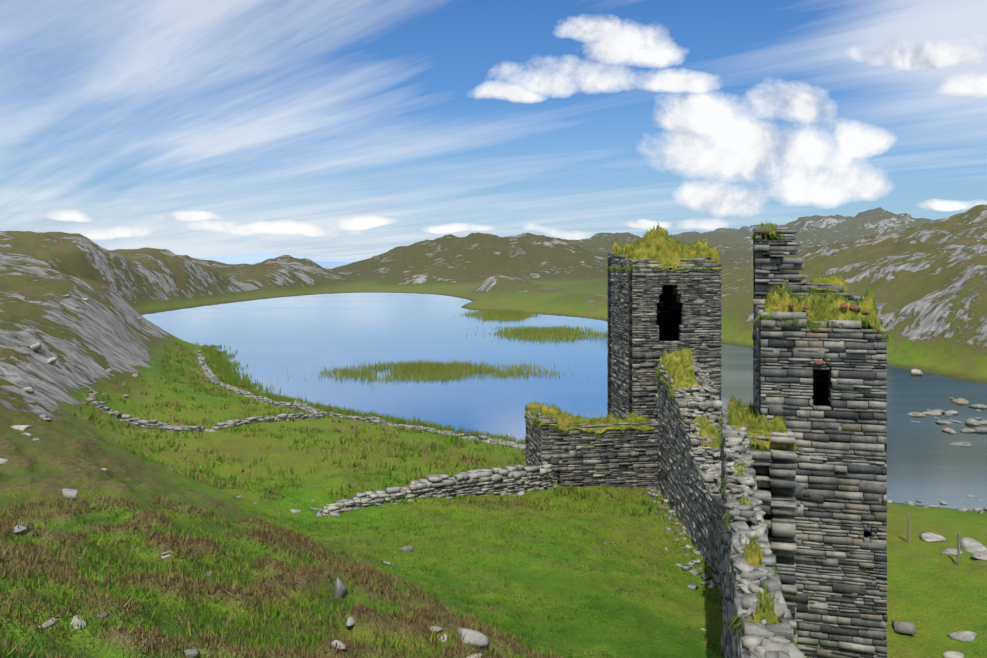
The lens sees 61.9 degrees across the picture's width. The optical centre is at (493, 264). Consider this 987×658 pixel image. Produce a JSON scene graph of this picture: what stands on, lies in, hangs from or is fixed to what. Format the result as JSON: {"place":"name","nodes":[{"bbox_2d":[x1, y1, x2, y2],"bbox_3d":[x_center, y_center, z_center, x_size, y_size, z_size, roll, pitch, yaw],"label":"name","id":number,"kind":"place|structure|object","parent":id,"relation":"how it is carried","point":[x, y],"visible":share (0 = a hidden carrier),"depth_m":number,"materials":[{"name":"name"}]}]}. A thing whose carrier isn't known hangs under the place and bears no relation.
{"place":"outdoors","nodes":[
{"label":"outdoors","id":0,"kind":"place"},
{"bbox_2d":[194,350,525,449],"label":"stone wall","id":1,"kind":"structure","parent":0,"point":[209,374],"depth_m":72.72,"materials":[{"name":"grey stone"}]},
{"bbox_2d":[0,204,986,657],"bbox_3d":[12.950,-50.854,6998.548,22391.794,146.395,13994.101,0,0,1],"label":"grassy terrain","id":2,"kind":"structure","parent":0,"point":[924,280],"depth_m":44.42,"materials":[{"name":"green plant"}]},
{"bbox_2d":[14,390,482,657],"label":"rocks","id":3,"kind":"object","parent":2,"relation":"on","point":[192,652],"visible":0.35,"depth_m":13.95,"materials":[{"name":"stone"}]},
{"bbox_2d":[195,342,525,444],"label":"shore rushes","id":4,"kind":"object","parent":2,"relation":"on","point":[228,375],"visible":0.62,"depth_m":83.75,"materials":[{"name":"green plant"}]},
{"bbox_2d":[0,276,986,657],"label":"boulders","id":5,"kind":"object","parent":2,"relation":"on","point":[472,638],"visible":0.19,"depth_m":36.00,"materials":[{"name":"stone"}]},
{"bbox_2d":[86,363,915,657],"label":"stone rubble","id":6,"kind":"object","parent":2,"relation":"on","point":[758,641],"visible":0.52,"depth_m":37.10,"materials":[{"name":"grey stone"}]},
{"bbox_2d":[524,227,887,657],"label":"castle walls","id":7,"kind":"structure","parent":2,"relation":"on","point":[822,497],"depth_m":25.55,"materials":[{"name":"stone"}]},
{"bbox_2d":[524,220,889,647],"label":"grass tufts","id":8,"kind":"object","parent":7,"relation":"on","point":[764,448],"visible":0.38,"depth_m":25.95,"materials":[{"name":"green plant"}]},
{"bbox_2d":[789,303,880,364],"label":"vegetation cushions","id":9,"kind":"object","parent":7,"relation":"on","point":[853,307],"visible":0.94,"depth_m":25.20,"materials":[{"name":"green plant"}]},
{"bbox_2d":[888,507,984,564],"bbox_3d":[19.276,11.893,35.605,1.251,2.353,12.180,0,0,-13],"label":"fence","id":10,"kind":"object","parent":2,"relation":"on","point":[908,540],"visible":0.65,"depth_m":35.07,"materials":[{"name":"grey wood"}]},
{"bbox_2d":[0,0,986,258],"label":"sky","id":11,"kind":"structure","parent":0,"point":[332,129],"materials":[{"name":"blue"}]},
{"bbox_2d":[141,267,986,510],"bbox_3d":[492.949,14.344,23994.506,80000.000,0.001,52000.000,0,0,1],"label":"lake water","id":12,"kind":"structure","parent":0,"point":[300,338],"depth_m":108.58,"materials":[{"name":"blue liquid"}]},
{"bbox_2d":[287,308,606,381],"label":"reeds","id":13,"kind":"object","parent":12,"relation":"in","point":[454,369],"visible":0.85,"depth_m":113.92,"materials":[{"name":"green plant"}]}
]}

